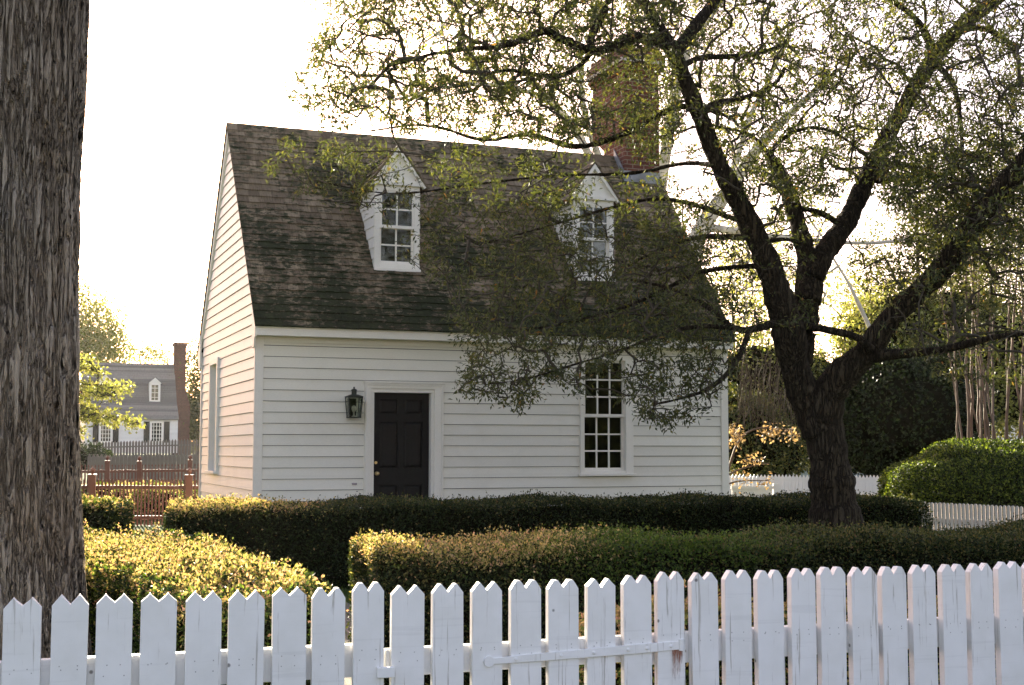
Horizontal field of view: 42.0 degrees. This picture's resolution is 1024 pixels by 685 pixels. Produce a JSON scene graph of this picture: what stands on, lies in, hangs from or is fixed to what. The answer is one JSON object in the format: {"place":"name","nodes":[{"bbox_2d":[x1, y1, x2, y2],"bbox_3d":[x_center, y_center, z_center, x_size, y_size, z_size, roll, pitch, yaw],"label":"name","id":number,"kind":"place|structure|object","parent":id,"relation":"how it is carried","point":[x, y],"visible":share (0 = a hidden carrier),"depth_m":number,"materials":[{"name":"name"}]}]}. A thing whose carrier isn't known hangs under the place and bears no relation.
{"place":"outdoors","nodes":[
{"label":"outdoors","id":0,"kind":"place"},
{"bbox_2d":[344,602,351,684],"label":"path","id":1,"kind":"structure","parent":0,"point":[347,681],"depth_m":11.08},
{"bbox_2d":[82,453,738,604],"bbox_3d":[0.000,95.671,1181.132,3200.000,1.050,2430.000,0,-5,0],"label":"ground","id":2,"kind":"structure","parent":0,"point":[142,527],"depth_m":26.43,"materials":[{"name":"soil"}]},
{"bbox_2d":[0,0,92,659],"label":"tree","id":3,"kind":"object","parent":2,"relation":"on","point":[43,63],"visible":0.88,"depth_m":6.55,"materials":[{"name":"brown plant"}]},
{"bbox_2d":[80,439,119,469],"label":"garden shrub","id":4,"kind":"object","parent":2,"relation":"on","point":[85,452],"visible":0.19,"depth_m":57.33,"materials":[{"name":"green plant"}]},
{"bbox_2d":[82,490,134,538],"bbox_3d":[-5.756,2.397,16.701,1.934,1.091,1.406,0,-5,0],"label":"clipped hedge","id":5,"kind":"object","parent":2,"relation":"on","point":[107,513],"visible":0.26,"depth_m":16.34,"materials":[{"name":"green plant"}]},
{"bbox_2d":[79,260,140,381],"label":"broadleaf tree","id":6,"kind":"object","parent":2,"relation":"on","point":[97,341],"visible":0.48,"depth_m":131.20,"materials":[{"name":"green plant"}]},
{"bbox_2d":[79,353,146,439],"bbox_3d":[-7.435,1.757,23.936,1.710,3.523,3.907,2,-5,-21],"label":"dogwood tree","id":7,"kind":"object","parent":2,"relation":"on","point":[93,414],"visible":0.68,"depth_m":23.52,"materials":[{"name":"green plant"}]},
{"bbox_2d":[81,481,157,519],"bbox_3d":[-8.700,3.419,28.808,3.762,0.888,2.129,0,-5,0],"label":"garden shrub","id":8,"kind":"object","parent":2,"relation":"on","point":[122,494],"visible":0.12,"depth_m":28.20,"materials":[{"name":"green plant"}]},
{"bbox_2d":[79,342,189,454],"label":"house","id":9,"kind":"structure","parent":2,"relation":"on","point":[158,400],"depth_m":107.12,"materials":[{"name":"white paint"}]},
{"bbox_2d":[99,422,112,442],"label":"window","id":10,"kind":"structure","parent":9,"relation":"in","point":[105,434],"depth_m":104.42,"materials":[{"name":"paint"}]},
{"bbox_2d":[149,421,163,442],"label":"window","id":11,"kind":"structure","parent":9,"relation":"in","point":[156,427],"depth_m":105.80,"materials":[{"name":"paint"}]},
{"bbox_2d":[81,467,198,525],"bbox_3d":[-7.385,3.118,26.114,3.187,1.362,0.177,1,-5,-11],"label":"spindle fence","id":12,"kind":"object","parent":2,"relation":"on","point":[91,487],"visible":0.49,"depth_m":26.17,"materials":[{"name":"red paint"}]},
{"bbox_2d":[81,455,198,485],"bbox_3d":[-9.968,3.644,35.304,4.290,1.356,0.172,1,-5,-14],"label":"spindle fence","id":13,"kind":"object","parent":2,"relation":"on","point":[107,471],"visible":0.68,"depth_m":35.32,"materials":[{"name":"red paint"}]},
{"bbox_2d":[87,454,198,479],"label":"paling fence","id":14,"kind":"object","parent":2,"relation":"on","point":[150,460],"visible":0.45,"depth_m":47.81,"materials":[{"name":"brown wood"}]},
{"bbox_2d":[90,439,198,463],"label":"paling fence","id":15,"kind":"object","parent":2,"relation":"on","point":[191,445],"visible":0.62,"depth_m":61.81,"materials":[{"name":"grey wood"}]},
{"bbox_2d":[124,335,172,453],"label":"broadleaf tree","id":16,"kind":"object","parent":2,"relation":"on","point":[152,352],"visible":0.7,"depth_m":140.08,"materials":[{"name":"green plant"}]},
{"bbox_2d":[107,480,197,519],"bbox_3d":[-7.224,3.407,28.825,3.489,0.914,2.203,0,-5,0],"label":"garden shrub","id":17,"kind":"object","parent":2,"relation":"on","point":[160,498],"visible":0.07,"depth_m":28.06,"materials":[{"name":"green plant"}]},
{"bbox_2d":[166,320,200,454],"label":"broadleaf tree","id":18,"kind":"object","parent":2,"relation":"on","point":[193,392],"visible":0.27,"depth_m":110.98,"materials":[{"name":"green plant"}]},
{"bbox_2d":[0,582,383,684],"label":"picket fence","id":19,"kind":"object","parent":2,"relation":"on","point":[327,656],"visible":0.98,"depth_m":4.97,"materials":[{"name":"white paint"}]},
{"bbox_2d":[83,518,332,684],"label":"clipped hedge","id":20,"kind":"object","parent":2,"relation":"on","point":[136,569],"visible":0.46,"depth_m":6.68,"materials":[{"name":"green plant"}]},
{"bbox_2d":[197,46,735,509],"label":"cottage","id":21,"kind":"structure","parent":2,"relation":"on","point":[315,310],"depth_m":19.45,"materials":[{"name":"paint"}]},
{"bbox_2d":[205,357,219,473],"bbox_3d":[-4.728,1.173,21.301,0.185,1.824,0.925,2,-5,-21],"label":"window","id":22,"kind":"structure","parent":21,"relation":"in","point":[214,371],"depth_m":21.58,"materials":[{"name":"paint"}]},
{"bbox_2d":[345,387,362,417],"bbox_3d":[-2.175,0.823,18.335,0.220,0.430,0.248,2,-5,-21],"label":"wall lantern","id":23,"kind":"object","parent":21,"relation":"attached to","point":[351,406],"depth_m":18.33,"materials":[{"name":"metal"}]},
{"bbox_2d":[374,393,428,507],"bbox_3d":[-1.556,1.754,18.700,0.823,2.092,0.111,2,-5,-21],"label":"door","id":24,"kind":"structure","parent":21,"relation":"in","point":[401,420],"depth_m":18.75,"materials":[{"name":"black paint"}]},
{"bbox_2d":[578,359,636,475],"bbox_3d":[1.395,1.116,19.841,0.924,1.728,0.165,2,-5,-21],"label":"window","id":25,"kind":"structure","parent":21,"relation":"in","point":[626,450],"depth_m":19.88,"materials":[{"name":"paint"}]},
{"bbox_2d":[162,488,933,589],"bbox_3d":[0.566,2.286,15.662,9.096,1.145,1.399,1,-5,-14],"label":"clipped hedge","id":26,"kind":"object","parent":2,"relation":"on","point":[314,537],"visible":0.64,"depth_m":14.87,"materials":[{"name":"green plant"}]},
{"bbox_2d":[292,0,910,351],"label":"sycamore tree","id":27,"kind":"object","parent":2,"relation":"on","point":[731,229],"visible":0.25,"depth_m":33.49,"materials":[{"name":"green plant"}]},
{"bbox_2d":[261,0,1023,528],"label":"oak tree","id":28,"kind":"object","parent":2,"relation":"on","point":[793,326],"visible":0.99,"depth_m":13.83,"materials":[{"name":"green plant"}]},
{"bbox_2d":[346,513,1023,684],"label":"clipped hedge","id":29,"kind":"object","parent":2,"relation":"on","point":[390,562],"visible":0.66,"depth_m":8.80,"materials":[{"name":"green plant"}]},
{"bbox_2d":[731,484,779,496],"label":"garden bench","id":30,"kind":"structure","parent":2,"relation":"on","point":[774,488],"depth_m":26.84,"materials":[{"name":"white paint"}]},
{"bbox_2d":[728,421,801,493],"bbox_3d":[4.850,2.353,25.877,1.831,1.675,1.263,0,-5,0],"label":"tree","id":31,"kind":"object","parent":2,"relation":"on","point":[736,440],"visible":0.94,"depth_m":25.88,"materials":[{"name":"orange plant"}]},
{"bbox_2d":[735,350,801,445],"bbox_3d":[6.118,1.319,31.198,1.982,2.315,0.953,0,-5,0],"label":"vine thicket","id":32,"kind":"object","parent":2,"relation":"on","point":[759,390],"visible":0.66,"depth_m":31.09,"materials":[{"name":"green plant"}]},
{"bbox_2d":[728,382,810,476],"bbox_3d":[6.069,2.344,32.497,2.807,2.855,2.247,0,-5,0],"label":"leafy shrub","id":33,"kind":"object","parent":2,"relation":"on","point":[783,458],"visible":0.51,"depth_m":32.03,"materials":[{"name":"green plant"}]},
{"bbox_2d":[579,579,995,684],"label":"hedge","id":34,"kind":"object","parent":2,"relation":"on","point":[617,632],"visible":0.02,"depth_m":6.69,"materials":[{"name":"green plant"}]},
{"bbox_2d":[687,199,889,352],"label":"broadleaf tree","id":35,"kind":"object","parent":2,"relation":"on","point":[844,310],"visible":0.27,"depth_m":46.59,"materials":[{"name":"green plant"}]},
{"bbox_2d":[727,331,860,474],"bbox_3d":[7.779,1.867,37.562,5.163,4.339,3.063,1,-5,-14],"label":"tree","id":36,"kind":"object","parent":2,"relation":"on","point":[820,364],"visible":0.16,"depth_m":36.58,"materials":[{"name":"green plant"}]},
{"bbox_2d":[729,474,881,497],"bbox_3d":[6.601,3.415,30.156,5.832,0.905,0.070,0,-5,-6],"label":"white fence","id":37,"kind":"object","parent":2,"relation":"on","point":[789,483],"visible":0.16,"depth_m":30.11,"materials":[{"name":"paint"}]},
{"bbox_2d":[652,561,1023,684],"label":"picket fence","id":38,"kind":"object","parent":2,"relation":"on","point":[971,631],"visible":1,"depth_m":5.69,"materials":[{"name":"white paint"}]},
{"bbox_2d":[377,575,683,684],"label":"picket gate","id":39,"kind":"structure","parent":38,"relation":"attached to","point":[525,653],"depth_m":5.31,"materials":[{"name":"white paint"}]},
{"bbox_2d":[843,334,999,477],"bbox_3d":[10.471,1.924,35.028,4.862,4.419,3.739,0,-5,0],"label":"evergreen shrub","id":40,"kind":"object","parent":2,"relation":"on","point":[898,410],"visible":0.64,"depth_m":34.24,"materials":[{"name":"green plant"}]},
{"bbox_2d":[826,100,1023,321],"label":"broadleaf tree","id":41,"kind":"object","parent":2,"relation":"on","point":[878,267],"visible":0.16,"depth_m":52.35,"materials":[{"name":"green plant"}]},
{"bbox_2d":[827,277,1023,439],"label":"tree","id":42,"kind":"object","parent":2,"relation":"on","point":[999,402],"visible":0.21,"depth_m":47.24,"materials":[{"name":"green plant"}]},
{"bbox_2d":[875,435,1023,531],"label":"boxwood shrub","id":43,"kind":"object","parent":2,"relation":"on","point":[985,472],"visible":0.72,"depth_m":22.30,"materials":[{"name":"green plant"}]},
{"bbox_2d":[902,35,1023,440],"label":"crape myrtle","id":44,"kind":"object","parent":2,"relation":"on","point":[984,393],"visible":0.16,"depth_m":27.16,"materials":[{"name":"green plant"}]},
{"bbox_2d":[921,502,1022,530],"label":"picket fence","id":45,"kind":"object","parent":2,"relation":"on","point":[943,515],"visible":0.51,"depth_m":18.62,"materials":[{"name":"white paint"}]},
{"bbox_2d":[985,66,1023,445],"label":"crape myrtle","id":46,"kind":"object","parent":2,"relation":"on","point":[1021,404],"visible":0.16,"depth_m":30.05,"materials":[{"name":"green plant"}]},
{"bbox_2d":[339,586,579,684],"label":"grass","id":47,"kind":"structure","parent":0,"point":[351,614],"depth_m":11.93,"materials":[{"name":"green plant"}]},
{"bbox_2d":[79,0,1023,419],"label":"sky","id":48,"kind":"structure","parent":0,"point":[166,78],"materials":[{"name":"white"}]},
{"bbox_2d":[793,463,865,477],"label":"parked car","id":49,"kind":"object","parent":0,"point":[805,474],"visible":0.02,"depth_m":40.28,"materials":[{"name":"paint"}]},
{"bbox_2d":[982,420,1023,440],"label":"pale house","id":50,"kind":"structure","parent":0,"point":[1008,434],"depth_m":74.83,"materials":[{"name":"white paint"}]}
]}

